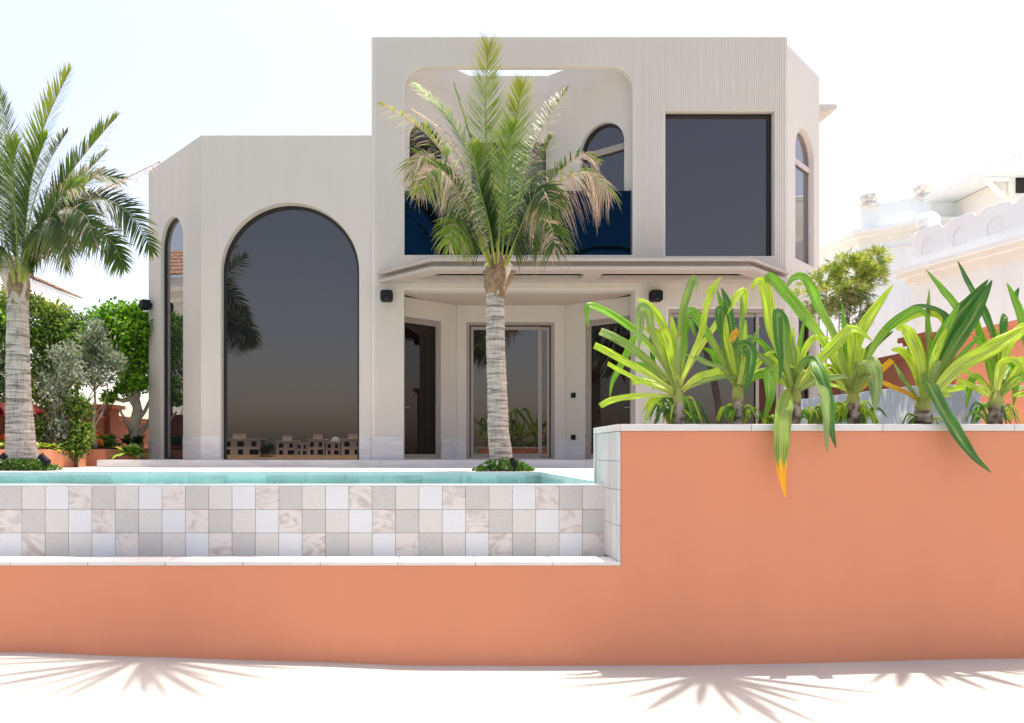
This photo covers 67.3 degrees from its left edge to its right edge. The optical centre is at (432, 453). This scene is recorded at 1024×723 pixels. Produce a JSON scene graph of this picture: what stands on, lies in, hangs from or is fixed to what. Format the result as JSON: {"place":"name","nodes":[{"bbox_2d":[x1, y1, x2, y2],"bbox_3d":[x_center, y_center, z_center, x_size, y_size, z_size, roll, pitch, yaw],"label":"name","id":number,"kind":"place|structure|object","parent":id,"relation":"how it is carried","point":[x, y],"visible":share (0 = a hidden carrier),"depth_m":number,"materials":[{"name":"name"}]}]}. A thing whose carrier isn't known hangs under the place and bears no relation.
{"place":"outdoors","nodes":[
{"label":"outdoors","id":0,"kind":"place"},
{"bbox_2d":[32,403,45,416],"bbox_3d":[-7.360,-0.812,14.070,0.576,0.262,0.541,0,0,0],"label":"cordyline","id":1,"kind":"object","parent":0,"point":[36,410],"visible":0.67,"depth_m":14.03,"materials":[{"name":"red plant"}]},
{"bbox_2d":[0,476,566,483],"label":"pool water","id":2,"kind":"structure","parent":0,"point":[279,480],"depth_m":9.52,"materials":[{"name":"teal liquid"}]},
{"bbox_2d":[0,466,592,479],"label":"terrace","id":3,"kind":"structure","parent":0,"point":[582,472],"depth_m":12.52,"materials":[{"name":"stone"}]},
{"bbox_2d":[0,284,6,401],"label":"tree","id":4,"kind":"object","parent":3,"relation":"on","point":[3,303],"visible":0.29,"depth_m":14.88,"materials":[{"name":"green plant"}]},
{"bbox_2d":[0,452,7,470],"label":"garden spotlight","id":5,"kind":"object","parent":3,"relation":"on","point":[3,455],"visible":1,"depth_m":11.58,"materials":[{"name":"black plastic"}]},
{"bbox_2d":[0,457,62,470],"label":"ground cover","id":6,"kind":"object","parent":3,"relation":"on","point":[32,464],"visible":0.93,"depth_m":11.57,"materials":[{"name":"green plant"}]},
{"bbox_2d":[0,290,85,442],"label":"tree","id":7,"kind":"object","parent":3,"relation":"on","point":[51,328],"visible":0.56,"depth_m":14.84,"materials":[{"name":"green plant"}]},
{"bbox_2d":[0,448,85,467],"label":"planter","id":8,"kind":"object","parent":3,"relation":"on","point":[56,457],"visible":0.25,"depth_m":13.91,"materials":[{"name":"paint"}]},
{"bbox_2d":[0,433,4,442],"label":"flowering plant","id":9,"kind":"object","parent":8,"relation":"in","point":[2,438],"visible":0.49,"depth_m":13.77,"materials":[{"name":"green plant"}]},
{"bbox_2d":[0,401,5,416],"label":"cordyline","id":10,"kind":"object","parent":8,"relation":"in","point":[2,410],"visible":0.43,"depth_m":13.95,"materials":[{"name":"red plant"}]},
{"bbox_2d":[37,442,61,451],"bbox_3d":[-6.911,-0.115,13.645,0.695,0.193,0.501,0,0,-39],"label":"croton","id":11,"kind":"object","parent":8,"relation":"in","point":[49,446],"visible":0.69,"depth_m":13.65,"materials":[{"name":"green plant"}]},
{"bbox_2d":[31,338,91,445],"bbox_3d":[-7.070,-0.992,14.462,1.122,2.506,1.099,0,0,0],"label":"silver shrub","id":12,"kind":"object","parent":8,"relation":"in","point":[55,393],"visible":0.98,"depth_m":14.39,"materials":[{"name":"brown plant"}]},
{"bbox_2d":[37,453,50,466],"bbox_3d":[-5.903,0.125,11.605,0.199,0.271,0.124,0,0,0],"label":"garden spotlight","id":13,"kind":"object","parent":3,"relation":"on","point":[44,459],"visible":1,"depth_m":11.56,"materials":[{"name":"black plastic"}]},
{"bbox_2d":[34,400,67,456],"bbox_3d":[-7.134,-0.352,14.180,0.807,1.230,1.036,0,0,0],"label":"green shrub","id":14,"kind":"object","parent":3,"relation":"on","point":[40,427],"visible":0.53,"depth_m":14.06,"materials":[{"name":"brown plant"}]},
{"bbox_2d":[0,402,148,447],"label":"boundary wall","id":15,"kind":"structure","parent":3,"relation":"on","point":[111,421],"depth_m":18.63,"materials":[{"name":"concrete"}]},
{"bbox_2d":[56,381,103,466],"bbox_3d":[-6.841,-0.558,14.533,0.964,1.648,0.976,0,0,0],"label":"green shrub","id":16,"kind":"object","parent":3,"relation":"on","point":[78,446],"visible":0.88,"depth_m":14.41,"materials":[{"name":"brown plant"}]},
{"bbox_2d":[55,308,105,402],"bbox_3d":[-8.258,-1.542,17.602,1.784,3.622,1.509,0,0,0],"label":"evergreen tree","id":17,"kind":"object","parent":3,"relation":"on","point":[74,324],"visible":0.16,"depth_m":17.43,"materials":[{"name":"green plant"}]},
{"bbox_2d":[0,61,162,470],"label":"coconut palm","id":18,"kind":"object","parent":3,"relation":"on","point":[63,224],"visible":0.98,"depth_m":11.60,"materials":[{"name":"green plant"}]},
{"bbox_2d":[76,296,153,458],"bbox_3d":[-6.997,-1.626,17.235,2.320,3.840,1.549,0,0,25],"label":"broadleaf tree","id":19,"kind":"object","parent":3,"relation":"on","point":[127,324],"visible":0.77,"depth_m":16.89,"materials":[{"name":"green plant"}]},
{"bbox_2d":[86,448,147,465],"bbox_3d":[-7.199,0.080,17.000,1.398,0.400,3.000,0,0,0],"label":"planter","id":20,"kind":"object","parent":3,"relation":"on","point":[98,454],"visible":0.27,"depth_m":15.57,"materials":[{"name":"paint"}]},
{"bbox_2d":[71,309,129,447],"bbox_3d":[-6.990,-1.536,15.879,1.410,2.982,1.144,0,0,-13],"label":"olive tree","id":21,"kind":"object","parent":20,"relation":"in","point":[99,350],"visible":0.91,"depth_m":15.80,"materials":[{"name":"green plant"}]},
{"bbox_2d":[88,434,121,447],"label":"flowering plant","id":22,"kind":"object","parent":20,"relation":"in","point":[104,442],"visible":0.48,"depth_m":16.09,"materials":[{"name":"green plant"}]},
{"bbox_2d":[99,433,146,444],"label":"philodendron","id":23,"kind":"object","parent":20,"relation":"in","point":[138,439],"visible":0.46,"depth_m":16.75,"materials":[{"name":"green plant"}]},
{"bbox_2d":[109,443,153,458],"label":"philodendron","id":24,"kind":"object","parent":20,"relation":"in","point":[135,449],"visible":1,"depth_m":15.26,"materials":[{"name":"green plant"}]},
{"bbox_2d":[97,37,836,466],"bbox_3d":[1.317,-3.968,20.600,15.335,8.453,13.400,0,0,0],"label":"villa","id":25,"kind":"object","parent":3,"relation":"on","point":[281,335],"visible":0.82,"depth_m":15.20,"materials":[{"name":"paint"}]},
{"bbox_2d":[139,299,151,310],"bbox_3d":[-6.277,-3.258,16.714,0.239,0.217,0.245,0,0,-42],"label":"wall speaker","id":26,"kind":"object","parent":25,"relation":"attached to","point":[145,304],"depth_m":16.62,"materials":[{"name":"black plastic"}]},
{"bbox_2d":[164,218,182,458],"bbox_3d":[-5.408,-2.420,16.096,0.050,5.080,1.123,0,0,-42],"label":"window","id":27,"kind":"structure","parent":25,"relation":"in","point":[173,245],"depth_m":16.21,"materials":[{"name":"black glass"}]},
{"bbox_2d":[224,206,358,459],"bbox_3d":[-2.806,-2.387,15.235,2.723,5.105,0.050,0,0,0],"label":"window","id":28,"kind":"structure","parent":25,"relation":"in","point":[291,273],"depth_m":15.24,"materials":[{"name":"black glass"}]},
{"bbox_2d":[380,290,392,301],"bbox_3d":[-0.896,-3.071,14.880,0.245,0.217,0.239,0,0,0],"label":"wall speaker","id":29,"kind":"object","parent":25,"relation":"attached to","point":[386,295],"depth_m":14.77,"materials":[{"name":"black plastic"}]},
{"bbox_2d":[404,316,439,458],"bbox_3d":[-0.275,-1.360,16.018,1.115,2.956,0.198,0,0,-39],"label":"door","id":30,"kind":"structure","parent":25,"relation":"in","point":[421,336],"depth_m":16.06,"materials":[{"name":"black glass"}]},
{"bbox_2d":[410,124,440,190],"bbox_3d":[-0.192,-5.356,15.770,0.955,2.860,0.050,0,0,-42],"label":"window","id":31,"kind":"structure","parent":25,"relation":"in","point":[414,142],"depth_m":15.76,"materials":[{"name":"black glass"}]},
{"bbox_2d":[471,143,545,190],"bbox_3d":[1.650,-5.335,16.595,1.623,2.818,0.050,0,0,0],"label":"window","id":32,"kind":"structure","parent":25,"relation":"in","point":[534,151],"depth_m":16.60,"materials":[{"name":"black glass"}]},
{"bbox_2d":[466,322,553,458],"bbox_3d":[1.693,-1.373,16.690,1.916,2.981,0.120,0,0,0],"label":"door","id":33,"kind":"structure","parent":25,"relation":"in","point":[529,346],"depth_m":16.67,"materials":[{"name":"grey glass"}]},
{"bbox_2d":[582,124,623,190],"bbox_3d":[3.539,-5.356,15.747,0.998,2.860,0.090,0,0,40],"label":"window","id":34,"kind":"structure","parent":25,"relation":"in","point":[607,141],"depth_m":15.70,"materials":[{"name":"grey glass"}]},
{"bbox_2d":[586,316,629,458],"bbox_3d":[3.722,-1.360,15.955,1.140,2.956,0.198,0,0,40],"label":"door","id":35,"kind":"structure","parent":25,"relation":"in","point":[598,375],"depth_m":16.08,"materials":[{"name":"black glass"}]},
{"bbox_2d":[649,290,662,301],"bbox_3d":[4.349,-3.071,14.880,0.245,0.217,0.239,0,0,0],"label":"wall speaker","id":36,"kind":"object","parent":25,"relation":"attached to","point":[655,295],"depth_m":14.77,"materials":[{"name":"black plastic"}]},
{"bbox_2d":[665,114,770,255],"bbox_3d":[5.650,-5.315,15.195,2.149,2.859,0.050,0,0,0],"label":"window","id":37,"kind":"structure","parent":25,"relation":"in","point":[718,166],"depth_m":15.20,"materials":[{"name":"black glass"}]},
{"bbox_2d":[668,309,782,423],"bbox_3d":[5.771,-1.367,15.105,2.271,2.964,0.150,0,0,0],"label":"door","id":38,"kind":"structure","parent":25,"relation":"in","point":[713,395],"depth_m":15.12,"materials":[{"name":"grey glass"}]},
{"bbox_2d":[795,130,810,265],"bbox_3d":[7.588,-5.290,15.752,0.070,2.740,1.074,0,0,45],"label":"window","id":39,"kind":"structure","parent":25,"relation":"in","point":[802,153],"depth_m":15.89,"materials":[{"name":"grey glass"}]},
{"bbox_2d":[799,318,808,398],"bbox_3d":[7.639,-1.400,15.918,0.050,3.040,1.014,0,0,45],"label":"window","id":40,"kind":"structure","parent":25,"relation":"in","point":[805,393],"depth_m":16.21,"materials":[{"name":"black glass"}]},
{"bbox_2d":[375,29,621,470],"bbox_3d":[0.877,-3.086,11.475,3.581,6.709,3.499,0,0,0],"label":"coconut palm","id":41,"kind":"object","parent":3,"relation":"on","point":[498,271],"visible":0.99,"depth_m":10.98,"materials":[{"name":"green plant"}]},
{"bbox_2d":[471,457,534,471],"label":"ground cover","id":42,"kind":"object","parent":3,"relation":"on","point":[495,464],"visible":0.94,"depth_m":11.14,"materials":[{"name":"green plant"}]},
{"bbox_2d":[509,458,516,471],"bbox_3d":[1.173,0.158,11.124,0.121,0.205,0.082,0,0,28],"label":"garden spotlight","id":43,"kind":"object","parent":3,"relation":"on","point":[514,464],"visible":1,"depth_m":11.09,"materials":[{"name":"black plastic"}]},
{"bbox_2d":[792,263,845,363],"bbox_3d":[5.354,-1.495,10.504,0.817,2.260,0.707,0,0,0],"label":"tree","id":44,"kind":"object","parent":3,"relation":"on","point":[810,307],"visible":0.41,"depth_m":10.40,"materials":[{"name":"green plant"}]},
{"bbox_2d":[818,244,898,394],"bbox_3d":[5.522,-1.550,10.004,1.061,2.406,0.779,0,0,0],"label":"tree","id":45,"kind":"object","parent":3,"relation":"on","point":[860,262],"visible":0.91,"depth_m":9.88,"materials":[{"name":"green plant"}]},
{"bbox_2d":[819,332,955,396],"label":"boundary wall","id":46,"kind":"structure","parent":3,"relation":"on","point":[890,374],"depth_m":14.71,"materials":[{"name":"paint"}]},
{"bbox_2d":[800,384,980,423],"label":"marble wall","id":47,"kind":"structure","parent":3,"relation":"on","point":[896,407],"depth_m":8.40,"materials":[{"name":"grey stone"}]},
{"bbox_2d":[956,320,1023,423],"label":"side wall","id":48,"kind":"structure","parent":3,"relation":"on","point":[1017,350],"depth_m":11.92,"materials":[{"name":"paint"}]},
{"bbox_2d":[0,652,1023,722],"bbox_3d":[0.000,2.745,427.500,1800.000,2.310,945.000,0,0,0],"label":"ground","id":49,"kind":"structure","parent":0,"point":[53,688],"depth_m":5.36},
{"bbox_2d":[0,274,82,397],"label":"neighbour villa","id":50,"kind":"object","parent":49,"relation":"on","point":[45,290],"visible":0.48,"depth_m":25.15,"materials":[{"name":"white paint"}]},
{"bbox_2d":[0,424,1023,665],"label":"garden wall","id":51,"kind":"structure","parent":49,"relation":"on","point":[877,542],"depth_m":6.13,"materials":[{"name":"paint"}]},
{"bbox_2d":[0,484,606,557],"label":"pool wall","id":52,"kind":"structure","parent":51,"relation":"attached to","point":[303,520],"depth_m":6.62,"materials":[{"name":"tile"}]},
{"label":"planter soil","id":53,"kind":"object","parent":51,"relation":"in","visible":0},
{"bbox_2d":[584,275,747,423],"bbox_3d":[2.022,-0.866,6.579,1.515,1.413,0.682,0,0,0],"label":"giant lily","id":54,"kind":"object","parent":53,"relation":"on","point":[665,347],"visible":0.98,"depth_m":6.53,"materials":[{"name":"green plant"}]},
{"bbox_2d":[642,396,709,423],"bbox_3d":[2.125,-0.350,6.650,0.672,0.306,0.299,0,0,0],"label":"lily","id":55,"kind":"object","parent":53,"relation":"on","point":[661,405],"visible":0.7,"depth_m":6.58,"materials":[{"name":"green plant"}]},
{"bbox_2d":[716,403,762,423],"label":"lily","id":56,"kind":"object","parent":53,"relation":"on","point":[730,411],"visible":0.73,"depth_m":6.54,"materials":[{"name":"green plant"}]},
{"bbox_2d":[685,288,795,423],"bbox_3d":[2.652,-0.811,6.557,1.025,1.302,0.564,0,0,-20],"label":"giant lily","id":57,"kind":"object","parent":53,"relation":"on","point":[736,356],"visible":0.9,"depth_m":6.52,"materials":[{"name":"green plant"}]},
{"bbox_2d":[758,412,774,423],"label":"lily","id":58,"kind":"object","parent":53,"relation":"on","point":[769,419],"visible":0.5,"depth_m":6.68,"materials":[{"name":"green plant"}]},
{"bbox_2d":[742,277,871,496],"bbox_3d":[3.158,-0.599,6.403,1.102,1.887,0.890,0,0,0],"label":"giant lily","id":59,"kind":"object","parent":53,"relation":"in","point":[795,382],"visible":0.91,"depth_m":6.41,"materials":[{"name":"green plant"}]},
{"bbox_2d":[800,404,835,423],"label":"lily","id":60,"kind":"object","parent":53,"relation":"on","point":[815,416],"visible":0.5,"depth_m":6.65,"materials":[{"name":"green plant"}]},
{"bbox_2d":[765,272,932,423],"bbox_3d":[3.578,-0.876,6.556,1.388,1.432,0.558,0,0,0],"label":"giant lily","id":61,"kind":"object","parent":53,"relation":"on","point":[854,361],"visible":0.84,"depth_m":6.60,"materials":[{"name":"green plant"}]},
{"bbox_2d":[834,400,886,423],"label":"lily","id":62,"kind":"object","parent":53,"relation":"on","point":[841,411],"visible":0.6,"depth_m":6.65,"materials":[{"name":"green plant"}]},
{"bbox_2d":[902,413,942,423],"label":"lily","id":63,"kind":"object","parent":53,"relation":"on","point":[912,420],"visible":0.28,"depth_m":6.58,"materials":[{"name":"green plant"}]},
{"bbox_2d":[881,269,1023,472],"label":"giant lily","id":64,"kind":"object","parent":53,"relation":"on","point":[935,374],"visible":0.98,"depth_m":6.40,"materials":[{"name":"green plant"}]},
{"bbox_2d":[950,261,1023,423],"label":"giant lily","id":65,"kind":"object","parent":53,"relation":"on","point":[1004,379],"visible":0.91,"depth_m":6.60,"materials":[{"name":"green plant"}]},
{"bbox_2d":[964,402,1020,423],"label":"lily","id":66,"kind":"object","parent":53,"relation":"on","point":[984,406],"visible":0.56,"depth_m":6.64,"materials":[{"name":"green plant"}]},
{"bbox_2d":[1006,282,1023,396],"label":"giant lily","id":67,"kind":"object","parent":53,"relation":"on","point":[1018,308],"visible":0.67,"depth_m":6.58,"materials":[{"name":"green plant"}]},
{"bbox_2d":[819,181,955,367],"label":"white tower house","id":68,"kind":"structure","parent":49,"relation":"on","point":[869,221],"depth_m":24.79,"materials":[{"name":"paint"}]},
{"bbox_2d":[921,150,1023,216],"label":"pavilion house","id":69,"kind":"structure","parent":68,"relation":"on","point":[977,192],"depth_m":22.22,"materials":[{"name":"white paint"}]},
{"bbox_2d":[1007,177,1023,194],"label":"window","id":70,"kind":"structure","parent":69,"relation":"in","point":[1015,186],"depth_m":21.93,"materials":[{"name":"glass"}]},
{"bbox_2d":[888,195,1023,333],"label":"white annex house","id":71,"kind":"structure","parent":49,"relation":"on","point":[986,243],"depth_m":19.21,"materials":[{"name":"paint"}]},
{"bbox_2d":[0,0,1023,418],"label":"sky","id":72,"kind":"structure","parent":0,"point":[932,91],"materials":[{"name":"white"}]},
{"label":"pool basin","id":73,"kind":"structure","parent":0,"visible":0},
{"bbox_2d":[0,471,592,483],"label":"pool edge","id":74,"kind":"object","parent":73,"relation":"on","point":[497,475],"visible":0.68,"depth_m":10.87,"materials":[{"name":"tile"}]}
]}

